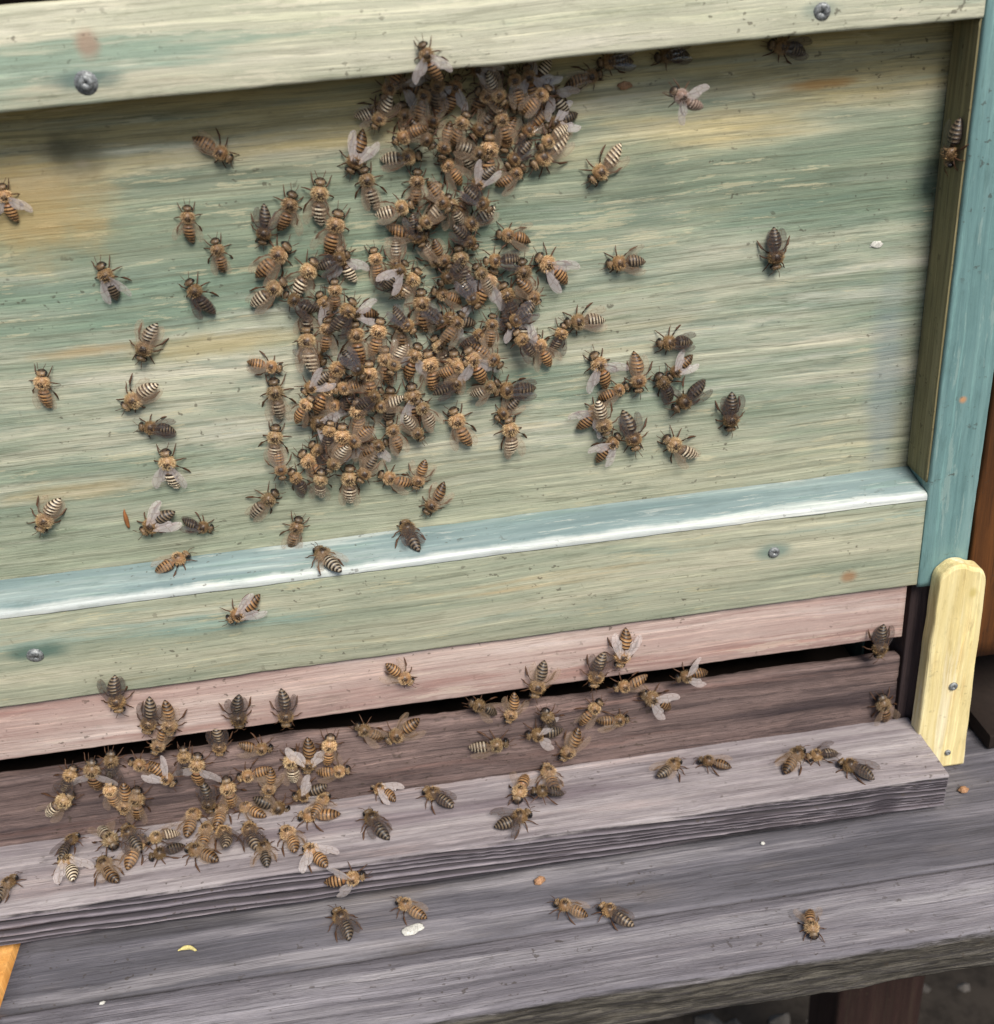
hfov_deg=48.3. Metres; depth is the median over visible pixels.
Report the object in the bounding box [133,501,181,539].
honey bee
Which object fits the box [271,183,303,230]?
honey bee
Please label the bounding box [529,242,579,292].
honey bee
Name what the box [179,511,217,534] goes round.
honey bee
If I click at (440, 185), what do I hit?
honey bee
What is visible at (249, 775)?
honey bee
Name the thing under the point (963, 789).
crumb
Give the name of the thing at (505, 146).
honey bee
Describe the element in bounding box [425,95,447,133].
honey bee
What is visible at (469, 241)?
honey bee
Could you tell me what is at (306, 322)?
honey bee
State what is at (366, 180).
honey bee
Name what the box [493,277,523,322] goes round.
honey bee
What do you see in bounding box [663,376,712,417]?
honey bee
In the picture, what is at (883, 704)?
honey bee
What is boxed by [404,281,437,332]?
honey bee
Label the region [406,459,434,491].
honey bee
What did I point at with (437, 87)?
honey bee
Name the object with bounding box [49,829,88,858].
honey bee
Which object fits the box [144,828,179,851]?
honey bee
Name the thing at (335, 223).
honey bee
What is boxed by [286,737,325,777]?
honey bee
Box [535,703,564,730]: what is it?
honey bee
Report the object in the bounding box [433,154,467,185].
honey bee
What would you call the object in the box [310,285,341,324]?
honey bee
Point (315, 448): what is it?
honey bee
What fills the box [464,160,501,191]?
honey bee
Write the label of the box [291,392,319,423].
honey bee
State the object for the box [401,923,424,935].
flake
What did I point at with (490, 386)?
honey bee
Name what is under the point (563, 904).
honey bee
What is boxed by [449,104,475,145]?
honey bee
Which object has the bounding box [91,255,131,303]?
honey bee
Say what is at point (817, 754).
honey bee
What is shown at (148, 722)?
honey bee
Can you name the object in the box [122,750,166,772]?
honey bee
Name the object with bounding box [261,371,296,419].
honey bee
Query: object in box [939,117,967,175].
honey bee
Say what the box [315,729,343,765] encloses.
honey bee
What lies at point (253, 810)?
honey bee
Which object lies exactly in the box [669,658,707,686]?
honey bee
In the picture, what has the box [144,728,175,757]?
honey bee
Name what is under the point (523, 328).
honey bee
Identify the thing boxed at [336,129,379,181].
honey bee
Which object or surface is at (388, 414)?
honey bee
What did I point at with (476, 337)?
honey bee
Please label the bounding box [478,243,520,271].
honey bee
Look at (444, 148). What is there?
honey bee
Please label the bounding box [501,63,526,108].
honey bee
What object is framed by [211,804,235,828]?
honey bee
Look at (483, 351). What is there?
honey bee
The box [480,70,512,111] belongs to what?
honey bee
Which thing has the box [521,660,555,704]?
honey bee
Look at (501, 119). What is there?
honey bee
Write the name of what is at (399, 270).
honey bee
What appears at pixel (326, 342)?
honey bee
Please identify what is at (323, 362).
honey bee
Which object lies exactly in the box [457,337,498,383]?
honey bee
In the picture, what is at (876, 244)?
flake
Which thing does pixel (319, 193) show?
honey bee
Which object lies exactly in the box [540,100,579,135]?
honey bee
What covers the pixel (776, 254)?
honey bee
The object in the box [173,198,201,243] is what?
honey bee
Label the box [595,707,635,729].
honey bee
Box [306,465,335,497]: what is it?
honey bee
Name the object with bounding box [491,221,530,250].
honey bee
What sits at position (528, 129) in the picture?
honey bee
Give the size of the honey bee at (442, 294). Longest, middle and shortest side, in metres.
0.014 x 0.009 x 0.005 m
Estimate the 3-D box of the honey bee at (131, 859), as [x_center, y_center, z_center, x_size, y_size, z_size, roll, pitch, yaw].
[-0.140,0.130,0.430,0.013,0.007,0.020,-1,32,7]
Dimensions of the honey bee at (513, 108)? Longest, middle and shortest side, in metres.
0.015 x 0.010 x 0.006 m
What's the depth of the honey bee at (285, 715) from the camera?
0.42 m
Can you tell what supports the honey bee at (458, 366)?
attached to the beehive at (788, 544)
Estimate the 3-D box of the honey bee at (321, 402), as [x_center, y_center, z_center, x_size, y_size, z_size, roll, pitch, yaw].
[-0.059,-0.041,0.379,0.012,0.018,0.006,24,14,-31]
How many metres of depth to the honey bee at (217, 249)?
0.36 m
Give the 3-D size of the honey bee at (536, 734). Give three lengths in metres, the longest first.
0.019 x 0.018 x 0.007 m
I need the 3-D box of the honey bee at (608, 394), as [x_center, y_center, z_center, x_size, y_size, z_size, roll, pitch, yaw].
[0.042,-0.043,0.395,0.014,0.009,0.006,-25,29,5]
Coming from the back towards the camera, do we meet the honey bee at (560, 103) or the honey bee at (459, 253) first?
the honey bee at (459, 253)
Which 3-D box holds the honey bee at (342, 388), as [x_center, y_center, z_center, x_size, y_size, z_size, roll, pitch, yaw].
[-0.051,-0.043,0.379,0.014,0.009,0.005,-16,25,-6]
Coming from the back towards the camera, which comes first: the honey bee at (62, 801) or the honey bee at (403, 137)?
the honey bee at (62, 801)
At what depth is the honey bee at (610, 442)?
0.40 m
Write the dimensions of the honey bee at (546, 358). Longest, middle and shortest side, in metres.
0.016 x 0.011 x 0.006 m
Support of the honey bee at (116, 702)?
attached to the beehive at (788, 544)
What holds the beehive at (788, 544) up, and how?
on the bench
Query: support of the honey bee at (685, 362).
attached to the beehive at (788, 544)
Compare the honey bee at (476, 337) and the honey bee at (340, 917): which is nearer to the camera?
the honey bee at (476, 337)
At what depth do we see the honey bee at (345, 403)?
0.38 m
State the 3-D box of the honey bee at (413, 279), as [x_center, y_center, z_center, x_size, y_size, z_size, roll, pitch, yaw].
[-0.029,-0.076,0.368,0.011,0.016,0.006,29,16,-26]
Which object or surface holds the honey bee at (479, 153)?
attached to the beehive at (788, 544)
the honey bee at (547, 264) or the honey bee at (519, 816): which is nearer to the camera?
the honey bee at (547, 264)
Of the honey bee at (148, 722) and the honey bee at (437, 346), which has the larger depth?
the honey bee at (148, 722)
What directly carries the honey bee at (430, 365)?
attached to the beehive at (788, 544)
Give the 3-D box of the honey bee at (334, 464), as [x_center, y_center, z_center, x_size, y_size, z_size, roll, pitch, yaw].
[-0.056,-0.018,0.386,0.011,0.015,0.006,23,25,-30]
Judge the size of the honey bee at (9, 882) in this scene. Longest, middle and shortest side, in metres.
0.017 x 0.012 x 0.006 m
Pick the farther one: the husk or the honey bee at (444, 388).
the husk
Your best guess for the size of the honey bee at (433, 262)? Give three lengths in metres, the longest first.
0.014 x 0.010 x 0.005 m
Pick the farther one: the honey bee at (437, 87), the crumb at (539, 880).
the crumb at (539, 880)
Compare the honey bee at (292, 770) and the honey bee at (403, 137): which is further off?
the honey bee at (292, 770)
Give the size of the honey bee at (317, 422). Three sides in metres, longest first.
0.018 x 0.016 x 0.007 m
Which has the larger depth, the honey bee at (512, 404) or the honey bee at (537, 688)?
the honey bee at (537, 688)
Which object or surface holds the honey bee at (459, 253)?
attached to the beehive at (788, 544)
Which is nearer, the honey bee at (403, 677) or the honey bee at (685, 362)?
the honey bee at (685, 362)
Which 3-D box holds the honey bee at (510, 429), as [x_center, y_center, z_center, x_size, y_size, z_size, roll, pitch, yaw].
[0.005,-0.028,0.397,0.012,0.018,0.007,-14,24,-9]
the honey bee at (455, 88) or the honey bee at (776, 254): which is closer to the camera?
the honey bee at (455, 88)
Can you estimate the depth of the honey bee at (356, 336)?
0.37 m
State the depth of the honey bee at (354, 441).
0.39 m
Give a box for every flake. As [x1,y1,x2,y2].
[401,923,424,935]
[869,241,882,247]
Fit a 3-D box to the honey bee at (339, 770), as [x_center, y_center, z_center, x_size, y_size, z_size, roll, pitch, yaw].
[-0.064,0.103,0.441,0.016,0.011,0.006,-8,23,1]
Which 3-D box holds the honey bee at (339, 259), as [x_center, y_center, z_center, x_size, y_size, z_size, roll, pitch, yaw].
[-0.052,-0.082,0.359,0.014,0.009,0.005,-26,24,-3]
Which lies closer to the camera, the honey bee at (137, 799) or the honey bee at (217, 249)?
the honey bee at (217, 249)
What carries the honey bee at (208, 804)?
attached to the beehive at (788, 544)
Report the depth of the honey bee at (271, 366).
0.37 m
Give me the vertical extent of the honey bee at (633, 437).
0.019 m
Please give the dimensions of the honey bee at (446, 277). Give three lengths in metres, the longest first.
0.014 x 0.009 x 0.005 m
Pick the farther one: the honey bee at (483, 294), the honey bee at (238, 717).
the honey bee at (238, 717)
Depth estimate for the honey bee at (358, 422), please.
0.38 m
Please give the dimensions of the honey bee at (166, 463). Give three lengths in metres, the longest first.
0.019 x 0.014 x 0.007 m
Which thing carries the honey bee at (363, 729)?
attached to the beehive at (788, 544)
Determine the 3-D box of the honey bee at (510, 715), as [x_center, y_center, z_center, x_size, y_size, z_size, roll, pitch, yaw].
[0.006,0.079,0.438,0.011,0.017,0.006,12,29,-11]
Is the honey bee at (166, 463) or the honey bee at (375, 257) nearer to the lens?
the honey bee at (375, 257)
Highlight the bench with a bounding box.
[0,725,993,1023]
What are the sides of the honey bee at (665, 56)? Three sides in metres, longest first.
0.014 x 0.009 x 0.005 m
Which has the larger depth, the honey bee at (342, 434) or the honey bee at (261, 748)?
the honey bee at (261, 748)
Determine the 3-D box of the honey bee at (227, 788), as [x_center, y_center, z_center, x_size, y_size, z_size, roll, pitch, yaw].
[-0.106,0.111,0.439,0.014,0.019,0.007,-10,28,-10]
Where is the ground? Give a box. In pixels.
[635,966,993,1023]
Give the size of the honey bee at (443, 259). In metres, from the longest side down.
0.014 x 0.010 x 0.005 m
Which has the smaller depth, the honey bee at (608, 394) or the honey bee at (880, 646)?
the honey bee at (608, 394)
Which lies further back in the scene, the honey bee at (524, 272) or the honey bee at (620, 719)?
the honey bee at (620, 719)
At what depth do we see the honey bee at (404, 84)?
0.34 m
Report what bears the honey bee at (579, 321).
attached to the beehive at (788, 544)
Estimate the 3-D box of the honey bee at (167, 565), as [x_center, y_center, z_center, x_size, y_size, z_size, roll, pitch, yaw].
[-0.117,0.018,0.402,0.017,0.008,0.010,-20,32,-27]
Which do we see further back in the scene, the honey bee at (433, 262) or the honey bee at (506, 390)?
the honey bee at (506, 390)
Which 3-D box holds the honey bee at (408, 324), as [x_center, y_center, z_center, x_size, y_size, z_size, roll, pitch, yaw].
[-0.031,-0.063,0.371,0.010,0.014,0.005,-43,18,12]
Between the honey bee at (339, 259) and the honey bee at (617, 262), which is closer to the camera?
the honey bee at (339, 259)
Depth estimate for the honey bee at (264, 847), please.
0.42 m
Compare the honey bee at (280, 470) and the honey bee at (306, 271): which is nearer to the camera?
the honey bee at (306, 271)
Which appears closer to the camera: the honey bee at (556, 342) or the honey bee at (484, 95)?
the honey bee at (484, 95)
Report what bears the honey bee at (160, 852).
on the landing board
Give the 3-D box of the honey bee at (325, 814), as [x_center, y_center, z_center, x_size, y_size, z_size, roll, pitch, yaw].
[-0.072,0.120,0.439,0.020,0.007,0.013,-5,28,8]
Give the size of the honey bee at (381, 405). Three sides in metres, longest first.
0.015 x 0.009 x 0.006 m
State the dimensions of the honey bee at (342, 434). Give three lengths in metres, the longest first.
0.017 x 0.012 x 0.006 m
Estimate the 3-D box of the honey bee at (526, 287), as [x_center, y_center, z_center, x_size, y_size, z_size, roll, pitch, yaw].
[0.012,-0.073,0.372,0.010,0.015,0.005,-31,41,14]
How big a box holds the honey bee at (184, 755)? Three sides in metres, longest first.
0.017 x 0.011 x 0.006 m
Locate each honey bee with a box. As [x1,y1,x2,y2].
[0,178,32,222]
[0,871,25,901]
[27,496,66,537]
[29,363,60,408]
[41,786,83,816]
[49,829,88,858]
[52,760,83,795]
[53,853,93,884]
[72,753,116,790]
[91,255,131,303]
[92,825,126,854]
[92,855,123,886]
[97,675,134,717]
[99,745,126,781]
[99,777,121,806]
[114,782,131,817]
[115,373,159,414]
[119,817,147,854]
[119,829,152,869]
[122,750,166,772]
[129,323,168,367]
[129,781,153,819]
[133,414,175,437]
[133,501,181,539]
[136,696,162,737]
[141,756,181,791]
[142,837,184,866]
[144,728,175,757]
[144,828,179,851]
[152,443,190,488]
[155,547,197,576]
[157,700,186,737]
[171,742,191,775]
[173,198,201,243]
[173,746,221,785]
[176,807,210,837]
[179,272,217,319]
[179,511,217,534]
[179,841,221,871]
[192,128,240,168]
[194,818,215,846]
[195,782,223,816]
[203,232,232,272]
[205,729,232,760]
[207,824,244,850]
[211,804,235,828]
[212,771,246,807]
[218,594,266,625]
[219,694,251,732]
[231,759,270,781]
[231,802,266,820]
[235,819,265,851]
[238,732,278,754]
[245,483,285,518]
[247,351,286,375]
[249,268,294,308]
[251,203,279,250]
[252,835,279,866]
[253,234,298,277]
[253,793,294,815]
[256,766,283,800]
[258,419,291,461]
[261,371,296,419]
[265,450,292,484]
[269,688,302,730]
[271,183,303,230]
[277,822,305,856]
[278,286,318,320]
[278,743,303,782]
[280,512,310,547]
[285,249,324,296]
[285,464,313,497]
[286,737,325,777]
[287,774,327,802]
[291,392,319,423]
[291,443,322,476]
[291,806,340,831]
[292,319,320,373]
[293,337,329,367]
[295,295,319,334]
[295,368,335,398]
[297,409,347,448]
[299,841,338,872]
[301,171,334,226]
[304,369,341,414]
[304,434,333,467]
[305,542,343,574]
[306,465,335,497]
[308,790,335,818]
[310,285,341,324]
[311,416,338,452]
[312,394,344,413]
[314,243,353,278]
[314,311,342,352]
[315,200,349,255]
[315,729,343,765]
[316,757,355,779]
[317,350,348,387]
[318,445,350,477]
[323,272,348,311]
[324,861,371,897]
[325,293,361,339]
[325,904,362,940]
[327,240,368,282]
[329,376,365,397]
[332,418,356,452]
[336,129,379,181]
[336,460,361,503]
[337,346,369,385]
[337,374,357,413]
[338,318,368,363]
[340,395,374,433]
[343,422,390,465]
[344,426,375,456]
[345,298,379,324]
[348,714,383,743]
[352,380,387,415]
[353,452,380,488]
[354,160,387,209]
[354,355,384,397]
[355,98,392,120]
[356,808,392,839]
[358,433,392,458]
[364,95,399,135]
[364,240,386,281]
[364,312,393,355]
[368,393,403,415]
[368,782,403,803]
[371,73,402,104]
[372,339,402,385]
[373,461,412,492]
[375,194,421,225]
[375,271,406,301]
[375,382,403,422]
[378,253,413,294]
[378,415,408,453]
[379,142,428,170]
[380,713,419,746]
[383,238,410,282]
[383,345,409,381]
[384,658,419,687]
[386,116,427,146]
[386,214,436,246]
[386,304,419,338]
[387,308,417,349]
[389,895,426,924]
[390,96,413,139]
[391,519,425,551]
[393,73,431,109]
[393,260,425,299]
[401,165,428,205]
[401,336,430,381]
[401,375,428,423]
[401,415,427,445]
[402,212,431,251]
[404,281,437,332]
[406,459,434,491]
[408,202,441,236]
[409,116,442,155]
[410,78,435,121]
[413,35,452,82]
[413,396,438,429]
[415,240,444,274]
[416,174,447,229]
[416,344,444,391]
[416,785,456,814]
[418,481,451,516]
[420,302,455,334]
[423,181,457,215]
[424,70,452,108]
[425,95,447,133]
[426,279,461,306]
[426,329,456,363]
[427,239,453,270]
[431,257,469,290]
[431,301,476,340]
[432,372,469,401]
[433,121,457,163]
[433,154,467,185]
[435,304,468,344]
[436,355,471,376]
[440,68,467,113]
[440,344,463,394]
[441,187,468,224]
[442,400,476,446]
[448,220,483,253]
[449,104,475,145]
[449,136,476,169]
[449,241,473,283]
[453,133,496,162]
[453,181,477,222]
[453,206,495,236]
[454,274,485,314]
[456,261,506,309]
[457,320,488,346]
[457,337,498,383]
[459,182,498,218]
[460,65,504,88]
[463,110,496,144]
[463,694,496,716]
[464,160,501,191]
[465,65,497,114]
[467,257,492,293]
[468,78,508,112]
[468,730,516,753]
[470,343,506,372]
[470,372,504,400]
[474,123,501,180]
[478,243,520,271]
[478,307,499,348]
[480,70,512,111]
[488,105,515,145]
[489,374,536,403]
[490,806,539,839]
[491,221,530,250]
[491,397,521,424]
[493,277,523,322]
[494,412,526,456]
[495,159,528,190]
[496,308,518,345]
[497,116,521,157]
[497,135,536,173]
[497,692,524,727]
[499,301,539,332]
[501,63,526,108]
[503,297,536,346]
[505,774,533,807]
[506,253,538,299]
[507,328,542,363]
[508,94,549,119]
[513,108,546,143]
[515,62,553,98]
[515,276,545,309]
[519,718,563,749]
[521,131,568,176]
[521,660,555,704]
[522,60,561,97]
[522,78,559,117]
[525,779,565,804]
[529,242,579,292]
[529,327,554,366]
[532,119,567,154]
[534,760,563,788]
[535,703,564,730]
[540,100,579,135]
[544,77,578,120]
[544,317,570,356]
[546,895,587,924]
[552,727,583,763]
[558,302,605,335]
[564,62,608,90]
[568,397,607,438]
[574,693,607,725]
[579,143,621,188]
[580,652,612,693]
[583,344,628,392]
[588,426,623,466]
[590,400,619,441]
[591,51,635,74]
[591,899,634,930]
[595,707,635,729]
[597,377,631,400]
[601,245,645,272]
[604,627,641,671]
[607,671,647,693]
[618,410,648,456]
[624,351,652,399]
[633,683,679,719]
[650,46,691,70]
[650,325,695,354]
[650,367,681,405]
[653,756,687,781]
[656,426,698,462]
[663,78,708,125]
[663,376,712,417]
[664,350,697,380]
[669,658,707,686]
[693,755,731,775]
[715,392,744,436]
[757,227,789,276]
[760,37,811,63]
[774,744,810,775]
[797,908,826,940]
[803,741,840,765]
[832,756,879,784]
[862,624,894,663]
[867,687,896,722]
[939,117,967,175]
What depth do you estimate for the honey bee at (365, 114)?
0.34 m
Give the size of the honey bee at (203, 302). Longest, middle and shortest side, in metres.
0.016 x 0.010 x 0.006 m
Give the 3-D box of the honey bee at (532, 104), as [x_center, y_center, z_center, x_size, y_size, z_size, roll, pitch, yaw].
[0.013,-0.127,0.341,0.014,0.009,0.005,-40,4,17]
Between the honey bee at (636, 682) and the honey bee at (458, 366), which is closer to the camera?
the honey bee at (458, 366)
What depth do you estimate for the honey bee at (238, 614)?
0.40 m
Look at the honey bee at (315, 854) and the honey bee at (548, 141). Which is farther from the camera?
the honey bee at (315, 854)
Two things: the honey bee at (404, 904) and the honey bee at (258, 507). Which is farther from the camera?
the honey bee at (404, 904)
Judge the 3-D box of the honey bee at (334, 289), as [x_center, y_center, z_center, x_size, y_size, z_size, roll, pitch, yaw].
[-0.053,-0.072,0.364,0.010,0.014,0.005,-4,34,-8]
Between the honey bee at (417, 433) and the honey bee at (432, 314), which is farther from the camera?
the honey bee at (417, 433)
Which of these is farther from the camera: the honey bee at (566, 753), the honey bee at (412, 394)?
the honey bee at (566, 753)
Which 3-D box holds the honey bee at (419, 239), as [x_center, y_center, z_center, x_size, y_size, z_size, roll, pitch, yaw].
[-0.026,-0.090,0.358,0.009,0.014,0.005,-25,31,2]
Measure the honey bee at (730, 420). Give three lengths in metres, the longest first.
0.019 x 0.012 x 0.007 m
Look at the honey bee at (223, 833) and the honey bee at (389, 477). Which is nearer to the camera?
the honey bee at (389, 477)
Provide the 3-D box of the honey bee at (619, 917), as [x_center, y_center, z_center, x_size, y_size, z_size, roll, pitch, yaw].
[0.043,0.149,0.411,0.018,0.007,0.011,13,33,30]
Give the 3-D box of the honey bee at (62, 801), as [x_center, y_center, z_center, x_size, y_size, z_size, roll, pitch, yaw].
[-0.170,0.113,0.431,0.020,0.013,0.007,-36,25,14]
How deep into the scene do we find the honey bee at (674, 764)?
0.45 m
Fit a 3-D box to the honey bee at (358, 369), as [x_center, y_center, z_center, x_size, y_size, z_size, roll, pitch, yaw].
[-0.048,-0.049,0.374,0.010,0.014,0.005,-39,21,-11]
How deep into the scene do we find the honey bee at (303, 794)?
0.44 m
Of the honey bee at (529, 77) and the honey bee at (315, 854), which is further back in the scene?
the honey bee at (315, 854)
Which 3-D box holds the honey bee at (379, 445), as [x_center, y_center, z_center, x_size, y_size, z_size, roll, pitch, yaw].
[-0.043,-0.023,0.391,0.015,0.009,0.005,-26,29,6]
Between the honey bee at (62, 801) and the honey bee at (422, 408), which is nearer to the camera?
the honey bee at (422, 408)
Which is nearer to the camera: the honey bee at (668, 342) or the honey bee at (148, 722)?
the honey bee at (668, 342)
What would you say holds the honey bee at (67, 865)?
on the landing board
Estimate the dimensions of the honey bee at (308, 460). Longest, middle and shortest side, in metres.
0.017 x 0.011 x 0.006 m
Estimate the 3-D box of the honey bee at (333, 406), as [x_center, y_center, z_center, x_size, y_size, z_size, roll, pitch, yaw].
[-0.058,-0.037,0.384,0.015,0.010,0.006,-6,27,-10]
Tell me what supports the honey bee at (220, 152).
attached to the beehive at (788, 544)
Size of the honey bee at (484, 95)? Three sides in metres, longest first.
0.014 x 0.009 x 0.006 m
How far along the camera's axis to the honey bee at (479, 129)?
0.35 m
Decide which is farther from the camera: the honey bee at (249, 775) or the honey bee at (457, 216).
the honey bee at (249, 775)
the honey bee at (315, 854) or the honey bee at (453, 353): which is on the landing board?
the honey bee at (315, 854)
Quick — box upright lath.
[0,943,19,1004]
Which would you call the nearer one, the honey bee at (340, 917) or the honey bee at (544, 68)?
the honey bee at (544, 68)
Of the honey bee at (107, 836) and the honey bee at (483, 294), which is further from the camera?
the honey bee at (107, 836)
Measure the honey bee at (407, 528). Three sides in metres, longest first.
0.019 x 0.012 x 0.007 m
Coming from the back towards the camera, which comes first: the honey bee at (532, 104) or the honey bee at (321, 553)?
the honey bee at (321, 553)
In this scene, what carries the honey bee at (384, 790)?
attached to the beehive at (788, 544)
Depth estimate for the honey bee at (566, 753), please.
0.45 m
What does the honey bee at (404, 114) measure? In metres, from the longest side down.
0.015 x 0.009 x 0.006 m
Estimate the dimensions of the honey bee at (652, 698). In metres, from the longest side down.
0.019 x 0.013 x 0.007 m
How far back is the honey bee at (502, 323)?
0.38 m
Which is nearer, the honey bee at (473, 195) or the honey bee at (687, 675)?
the honey bee at (473, 195)
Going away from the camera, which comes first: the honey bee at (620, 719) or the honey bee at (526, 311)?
the honey bee at (526, 311)
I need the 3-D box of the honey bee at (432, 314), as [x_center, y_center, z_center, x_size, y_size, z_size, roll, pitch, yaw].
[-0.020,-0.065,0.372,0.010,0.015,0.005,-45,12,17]
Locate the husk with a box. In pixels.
[178,945,196,950]
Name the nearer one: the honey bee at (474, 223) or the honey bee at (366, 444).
the honey bee at (474, 223)
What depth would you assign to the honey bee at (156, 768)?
0.43 m
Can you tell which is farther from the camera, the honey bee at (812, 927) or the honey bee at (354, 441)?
the honey bee at (812, 927)
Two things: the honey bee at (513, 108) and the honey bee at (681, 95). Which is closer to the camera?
the honey bee at (681, 95)
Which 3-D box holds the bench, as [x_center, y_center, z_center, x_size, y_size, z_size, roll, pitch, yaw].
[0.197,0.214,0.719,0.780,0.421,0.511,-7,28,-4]
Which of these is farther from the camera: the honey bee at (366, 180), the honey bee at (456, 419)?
the honey bee at (456, 419)
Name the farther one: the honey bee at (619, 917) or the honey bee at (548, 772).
the honey bee at (548, 772)
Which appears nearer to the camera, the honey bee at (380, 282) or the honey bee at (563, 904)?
the honey bee at (380, 282)
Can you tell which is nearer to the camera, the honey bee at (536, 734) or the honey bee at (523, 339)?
the honey bee at (523, 339)
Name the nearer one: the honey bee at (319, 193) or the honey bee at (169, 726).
the honey bee at (319, 193)
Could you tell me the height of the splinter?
0.008 m
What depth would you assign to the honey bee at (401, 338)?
0.38 m
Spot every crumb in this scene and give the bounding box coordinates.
[534,876,544,884]
[617,81,632,89]
[958,786,968,792]
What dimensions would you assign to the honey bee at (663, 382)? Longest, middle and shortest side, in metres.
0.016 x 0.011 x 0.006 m
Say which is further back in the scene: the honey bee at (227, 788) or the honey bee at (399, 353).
the honey bee at (227, 788)
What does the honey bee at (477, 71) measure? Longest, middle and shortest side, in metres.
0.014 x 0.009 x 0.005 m
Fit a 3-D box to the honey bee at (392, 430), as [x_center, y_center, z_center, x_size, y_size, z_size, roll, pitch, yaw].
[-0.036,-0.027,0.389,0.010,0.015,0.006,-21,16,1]
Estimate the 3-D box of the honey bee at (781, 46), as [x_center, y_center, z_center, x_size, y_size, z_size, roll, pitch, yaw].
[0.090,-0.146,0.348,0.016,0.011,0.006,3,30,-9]
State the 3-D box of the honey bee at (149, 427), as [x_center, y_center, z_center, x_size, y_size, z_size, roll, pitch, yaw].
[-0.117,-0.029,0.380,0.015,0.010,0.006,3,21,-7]
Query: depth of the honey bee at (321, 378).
0.37 m
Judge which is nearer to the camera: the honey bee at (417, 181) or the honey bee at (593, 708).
the honey bee at (417, 181)
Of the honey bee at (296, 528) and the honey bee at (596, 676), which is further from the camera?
the honey bee at (596, 676)
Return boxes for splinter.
[123,509,129,527]
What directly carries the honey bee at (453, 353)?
attached to the beehive at (788, 544)
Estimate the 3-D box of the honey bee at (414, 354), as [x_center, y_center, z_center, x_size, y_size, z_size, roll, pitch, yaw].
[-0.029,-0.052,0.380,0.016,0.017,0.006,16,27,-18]
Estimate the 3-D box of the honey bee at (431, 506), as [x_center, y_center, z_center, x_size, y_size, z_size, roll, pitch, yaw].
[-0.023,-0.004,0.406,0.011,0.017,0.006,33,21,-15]
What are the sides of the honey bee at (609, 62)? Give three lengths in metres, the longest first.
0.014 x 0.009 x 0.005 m
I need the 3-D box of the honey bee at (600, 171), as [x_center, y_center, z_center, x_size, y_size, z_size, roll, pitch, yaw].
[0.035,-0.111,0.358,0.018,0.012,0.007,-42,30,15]
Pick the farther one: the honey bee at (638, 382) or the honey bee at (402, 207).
the honey bee at (638, 382)
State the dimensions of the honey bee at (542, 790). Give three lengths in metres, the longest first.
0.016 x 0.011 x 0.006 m
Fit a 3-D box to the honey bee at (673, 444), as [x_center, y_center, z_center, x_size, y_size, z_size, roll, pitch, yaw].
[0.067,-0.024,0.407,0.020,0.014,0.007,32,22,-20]
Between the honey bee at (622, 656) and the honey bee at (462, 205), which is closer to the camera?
the honey bee at (462, 205)
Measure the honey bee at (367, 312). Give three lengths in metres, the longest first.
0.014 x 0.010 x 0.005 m
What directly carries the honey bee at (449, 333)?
attached to the beehive at (788, 544)
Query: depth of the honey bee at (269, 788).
0.44 m
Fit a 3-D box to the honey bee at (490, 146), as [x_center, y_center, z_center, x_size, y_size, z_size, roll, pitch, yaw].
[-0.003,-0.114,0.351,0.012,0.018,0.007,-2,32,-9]
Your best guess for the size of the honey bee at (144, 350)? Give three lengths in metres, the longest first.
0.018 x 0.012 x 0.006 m
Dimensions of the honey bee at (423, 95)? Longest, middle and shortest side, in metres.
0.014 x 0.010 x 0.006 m
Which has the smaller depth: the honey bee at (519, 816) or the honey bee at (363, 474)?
the honey bee at (363, 474)
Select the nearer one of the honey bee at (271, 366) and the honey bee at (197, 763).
the honey bee at (271, 366)
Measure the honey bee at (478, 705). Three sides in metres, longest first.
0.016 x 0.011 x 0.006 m
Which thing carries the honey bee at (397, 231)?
attached to the beehive at (788, 544)
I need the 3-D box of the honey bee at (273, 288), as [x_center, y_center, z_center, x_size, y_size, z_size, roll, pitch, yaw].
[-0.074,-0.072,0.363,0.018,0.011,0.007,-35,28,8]
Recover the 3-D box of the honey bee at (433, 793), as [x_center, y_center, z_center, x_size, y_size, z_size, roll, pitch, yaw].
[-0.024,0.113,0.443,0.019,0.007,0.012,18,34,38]
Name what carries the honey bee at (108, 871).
on the landing board
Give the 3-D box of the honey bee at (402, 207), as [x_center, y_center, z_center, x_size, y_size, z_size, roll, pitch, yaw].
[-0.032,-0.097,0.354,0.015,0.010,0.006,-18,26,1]
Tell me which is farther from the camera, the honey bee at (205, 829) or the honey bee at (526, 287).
the honey bee at (205, 829)
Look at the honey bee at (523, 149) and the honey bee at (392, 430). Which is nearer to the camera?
the honey bee at (523, 149)
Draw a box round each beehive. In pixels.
[0,0,993,846]
[967,369,993,748]
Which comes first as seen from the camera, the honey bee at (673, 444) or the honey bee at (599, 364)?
the honey bee at (599, 364)
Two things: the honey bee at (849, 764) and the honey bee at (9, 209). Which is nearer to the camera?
the honey bee at (9, 209)
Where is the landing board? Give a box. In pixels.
[0,717,948,945]
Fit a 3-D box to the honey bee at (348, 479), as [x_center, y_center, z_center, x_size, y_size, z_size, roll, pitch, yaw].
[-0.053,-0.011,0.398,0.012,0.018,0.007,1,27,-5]
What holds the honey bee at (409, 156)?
attached to the beehive at (788, 544)
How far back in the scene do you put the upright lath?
0.42 m

